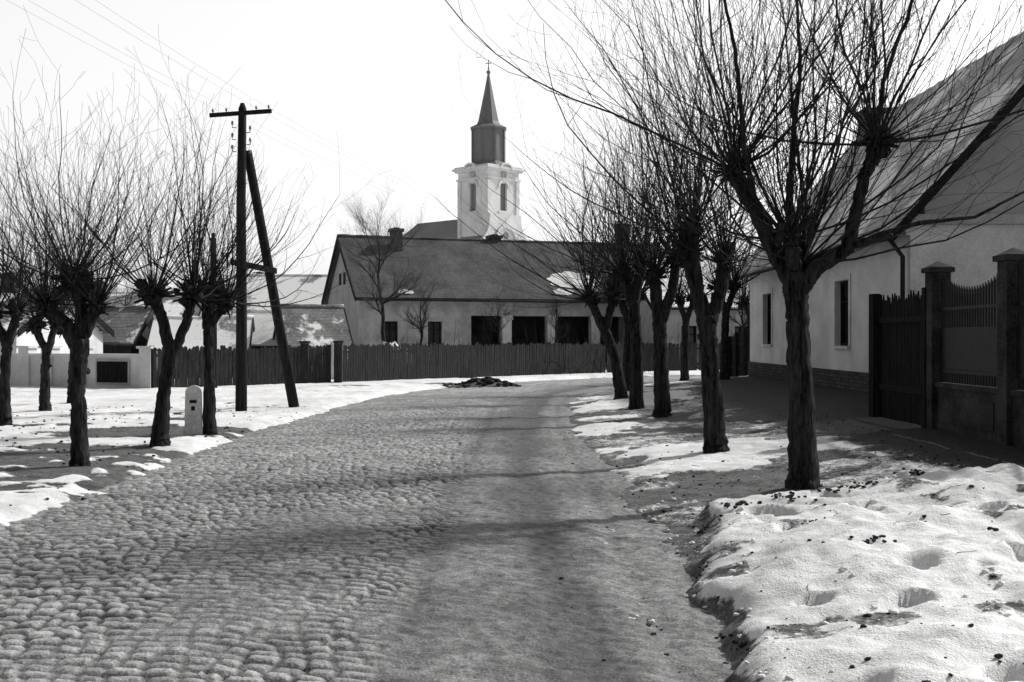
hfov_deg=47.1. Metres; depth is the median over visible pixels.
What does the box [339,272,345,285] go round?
attic windows
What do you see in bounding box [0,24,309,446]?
pollarded tree
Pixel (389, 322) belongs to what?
window
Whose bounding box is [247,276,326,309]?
roof
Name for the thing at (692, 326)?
window
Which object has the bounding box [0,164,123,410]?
pollarded tree
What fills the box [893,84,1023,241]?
barge boards
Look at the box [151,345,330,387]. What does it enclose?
board fence
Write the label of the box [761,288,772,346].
window
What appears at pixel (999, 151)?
gable
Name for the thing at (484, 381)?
dirt clods
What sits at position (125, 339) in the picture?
wooden shed
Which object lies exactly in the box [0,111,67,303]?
pollarded tree
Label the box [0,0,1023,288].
sky
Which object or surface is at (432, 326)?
window
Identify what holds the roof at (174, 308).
on the walls
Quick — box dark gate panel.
[95,359,129,384]
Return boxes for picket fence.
[343,342,719,381]
[728,328,747,376]
[869,287,925,428]
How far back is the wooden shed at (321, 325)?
46.92 m
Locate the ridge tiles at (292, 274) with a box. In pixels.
[250,273,327,275]
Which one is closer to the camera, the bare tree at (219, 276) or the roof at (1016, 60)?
the roof at (1016, 60)
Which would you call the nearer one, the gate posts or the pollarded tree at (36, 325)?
the pollarded tree at (36, 325)
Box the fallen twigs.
[619,438,1023,603]
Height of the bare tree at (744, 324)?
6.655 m
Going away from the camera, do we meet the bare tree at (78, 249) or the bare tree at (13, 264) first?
the bare tree at (13, 264)
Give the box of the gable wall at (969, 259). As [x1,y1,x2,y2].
[910,224,1023,326]
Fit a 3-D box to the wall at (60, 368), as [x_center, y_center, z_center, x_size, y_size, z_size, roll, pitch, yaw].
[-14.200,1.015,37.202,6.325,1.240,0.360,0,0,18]
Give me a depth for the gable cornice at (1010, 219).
23.80 m
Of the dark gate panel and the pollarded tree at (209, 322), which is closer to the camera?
the pollarded tree at (209, 322)
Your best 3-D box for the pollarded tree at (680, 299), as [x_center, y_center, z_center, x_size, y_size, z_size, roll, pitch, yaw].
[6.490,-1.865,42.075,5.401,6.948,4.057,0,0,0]
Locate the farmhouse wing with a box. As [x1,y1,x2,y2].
[618,242,749,368]
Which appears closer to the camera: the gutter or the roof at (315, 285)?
the gutter
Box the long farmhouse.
[321,224,662,367]
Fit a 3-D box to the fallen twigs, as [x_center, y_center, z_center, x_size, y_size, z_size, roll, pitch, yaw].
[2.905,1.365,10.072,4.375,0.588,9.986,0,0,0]
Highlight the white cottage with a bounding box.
[0,272,113,353]
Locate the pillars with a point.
(144, 366)
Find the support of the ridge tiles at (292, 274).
on the roof at (315, 285)
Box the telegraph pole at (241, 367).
[209,103,298,410]
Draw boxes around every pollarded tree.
[0,5,263,466]
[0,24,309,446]
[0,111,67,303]
[0,119,107,425]
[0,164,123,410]
[0,195,172,402]
[83,83,391,434]
[403,48,735,399]
[445,0,1023,489]
[458,0,917,453]
[479,55,775,409]
[520,17,834,417]
[529,121,747,390]
[631,188,773,379]
[648,227,748,380]
[705,209,759,375]
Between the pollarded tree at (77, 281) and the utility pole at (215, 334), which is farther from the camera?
the utility pole at (215, 334)
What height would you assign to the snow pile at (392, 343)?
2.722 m
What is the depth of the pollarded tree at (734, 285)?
36.39 m
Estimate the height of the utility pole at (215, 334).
4.950 m
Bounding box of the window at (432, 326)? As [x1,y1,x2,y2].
[425,319,444,349]
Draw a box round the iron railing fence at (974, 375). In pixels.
[921,248,1023,446]
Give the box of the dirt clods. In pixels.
[0,377,1023,681]
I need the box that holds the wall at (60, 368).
[0,353,138,387]
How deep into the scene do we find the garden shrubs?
49.79 m
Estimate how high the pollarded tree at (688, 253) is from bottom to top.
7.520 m
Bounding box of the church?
[403,61,526,239]
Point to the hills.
(120, 289)
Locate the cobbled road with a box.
[0,375,733,681]
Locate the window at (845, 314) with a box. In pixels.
[831,273,850,348]
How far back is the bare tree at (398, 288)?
51.71 m
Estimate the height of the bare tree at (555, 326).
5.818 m
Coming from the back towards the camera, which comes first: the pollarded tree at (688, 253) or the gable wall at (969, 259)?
the gable wall at (969, 259)
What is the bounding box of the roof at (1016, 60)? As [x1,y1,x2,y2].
[738,36,1023,275]
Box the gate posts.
[299,341,343,382]
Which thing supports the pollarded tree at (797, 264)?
on the ground
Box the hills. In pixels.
[106,288,172,291]
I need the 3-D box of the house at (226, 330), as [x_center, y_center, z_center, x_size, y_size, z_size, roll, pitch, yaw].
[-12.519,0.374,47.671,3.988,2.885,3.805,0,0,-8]
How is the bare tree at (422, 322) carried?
on the ground
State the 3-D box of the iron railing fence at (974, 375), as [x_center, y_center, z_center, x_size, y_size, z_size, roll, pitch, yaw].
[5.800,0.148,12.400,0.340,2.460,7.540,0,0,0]
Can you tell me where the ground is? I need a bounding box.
[0,368,1023,681]
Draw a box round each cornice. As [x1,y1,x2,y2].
[754,228,909,275]
[911,214,1023,223]
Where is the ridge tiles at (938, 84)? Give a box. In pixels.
[884,31,1023,117]
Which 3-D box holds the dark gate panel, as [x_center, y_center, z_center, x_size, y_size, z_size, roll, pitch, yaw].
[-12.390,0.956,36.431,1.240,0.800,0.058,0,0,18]
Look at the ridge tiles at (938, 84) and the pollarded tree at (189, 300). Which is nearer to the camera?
the pollarded tree at (189, 300)
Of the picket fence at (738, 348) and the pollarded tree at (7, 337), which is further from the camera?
the picket fence at (738, 348)
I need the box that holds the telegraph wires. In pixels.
[7,0,550,243]
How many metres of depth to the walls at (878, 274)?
29.40 m
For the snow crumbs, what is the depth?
7.34 m
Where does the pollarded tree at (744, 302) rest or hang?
on the ground
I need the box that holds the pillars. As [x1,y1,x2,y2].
[15,346,160,387]
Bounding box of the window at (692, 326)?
[679,323,698,352]
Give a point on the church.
(486, 137)
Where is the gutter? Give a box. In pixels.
[739,234,892,278]
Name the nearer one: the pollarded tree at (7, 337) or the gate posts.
the pollarded tree at (7, 337)
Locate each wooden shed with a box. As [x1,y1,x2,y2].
[99,305,154,353]
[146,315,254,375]
[231,309,277,348]
[272,303,353,348]
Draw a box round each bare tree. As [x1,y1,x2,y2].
[0,237,48,287]
[47,222,103,287]
[101,261,174,305]
[178,244,256,314]
[327,174,432,341]
[395,259,446,345]
[474,280,522,344]
[541,271,574,351]
[703,255,749,329]
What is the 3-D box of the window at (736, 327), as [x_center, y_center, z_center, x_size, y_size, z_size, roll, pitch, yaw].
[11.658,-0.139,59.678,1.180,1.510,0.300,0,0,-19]
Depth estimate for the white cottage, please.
42.12 m
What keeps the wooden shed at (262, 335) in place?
on the ground
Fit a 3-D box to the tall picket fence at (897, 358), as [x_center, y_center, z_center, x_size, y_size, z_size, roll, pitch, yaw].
[5.725,0.326,17.351,0.150,2.137,2.520,0,0,0]
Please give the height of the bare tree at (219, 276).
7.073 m
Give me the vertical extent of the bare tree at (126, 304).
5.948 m
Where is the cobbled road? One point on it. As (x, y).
(418, 536)
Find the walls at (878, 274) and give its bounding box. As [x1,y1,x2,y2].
[750,235,909,372]
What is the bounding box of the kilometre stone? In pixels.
[183,385,202,434]
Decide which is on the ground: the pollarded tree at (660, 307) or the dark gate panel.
the pollarded tree at (660, 307)
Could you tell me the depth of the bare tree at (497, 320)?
53.53 m
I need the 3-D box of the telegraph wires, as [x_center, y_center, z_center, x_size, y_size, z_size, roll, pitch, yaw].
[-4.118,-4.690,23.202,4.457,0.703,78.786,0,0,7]
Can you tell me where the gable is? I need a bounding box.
[920,98,1023,213]
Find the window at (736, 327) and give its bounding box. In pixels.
[732,323,746,335]
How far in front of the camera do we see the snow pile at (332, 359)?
44.00 m
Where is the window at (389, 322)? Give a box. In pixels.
[381,318,400,344]
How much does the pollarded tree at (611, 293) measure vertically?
9.212 m
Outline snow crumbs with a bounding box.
[603,454,1023,680]
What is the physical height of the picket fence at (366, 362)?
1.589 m
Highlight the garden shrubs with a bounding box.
[357,298,718,374]
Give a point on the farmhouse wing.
(674, 328)
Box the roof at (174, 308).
[105,293,200,315]
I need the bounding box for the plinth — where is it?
[748,362,868,392]
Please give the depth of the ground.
9.59 m
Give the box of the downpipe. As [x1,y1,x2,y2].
[887,239,904,300]
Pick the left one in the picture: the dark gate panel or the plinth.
the dark gate panel
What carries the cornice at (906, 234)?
attached to the roof at (1016, 60)
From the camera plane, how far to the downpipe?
23.96 m
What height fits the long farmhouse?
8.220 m
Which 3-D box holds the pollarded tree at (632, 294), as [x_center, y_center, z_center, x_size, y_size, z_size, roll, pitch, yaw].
[2.795,-2.218,24.989,6.762,7.722,5.038,0,0,10]
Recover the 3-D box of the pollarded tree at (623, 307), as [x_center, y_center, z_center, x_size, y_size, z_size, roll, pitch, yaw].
[3.635,-2.424,33.781,6.643,8.187,5.555,0,0,0]
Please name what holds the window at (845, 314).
attached to the walls at (878, 274)
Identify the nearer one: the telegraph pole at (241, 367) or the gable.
the gable
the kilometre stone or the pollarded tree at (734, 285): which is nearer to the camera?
the kilometre stone
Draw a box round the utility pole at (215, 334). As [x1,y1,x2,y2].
[210,233,216,387]
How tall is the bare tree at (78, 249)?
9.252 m

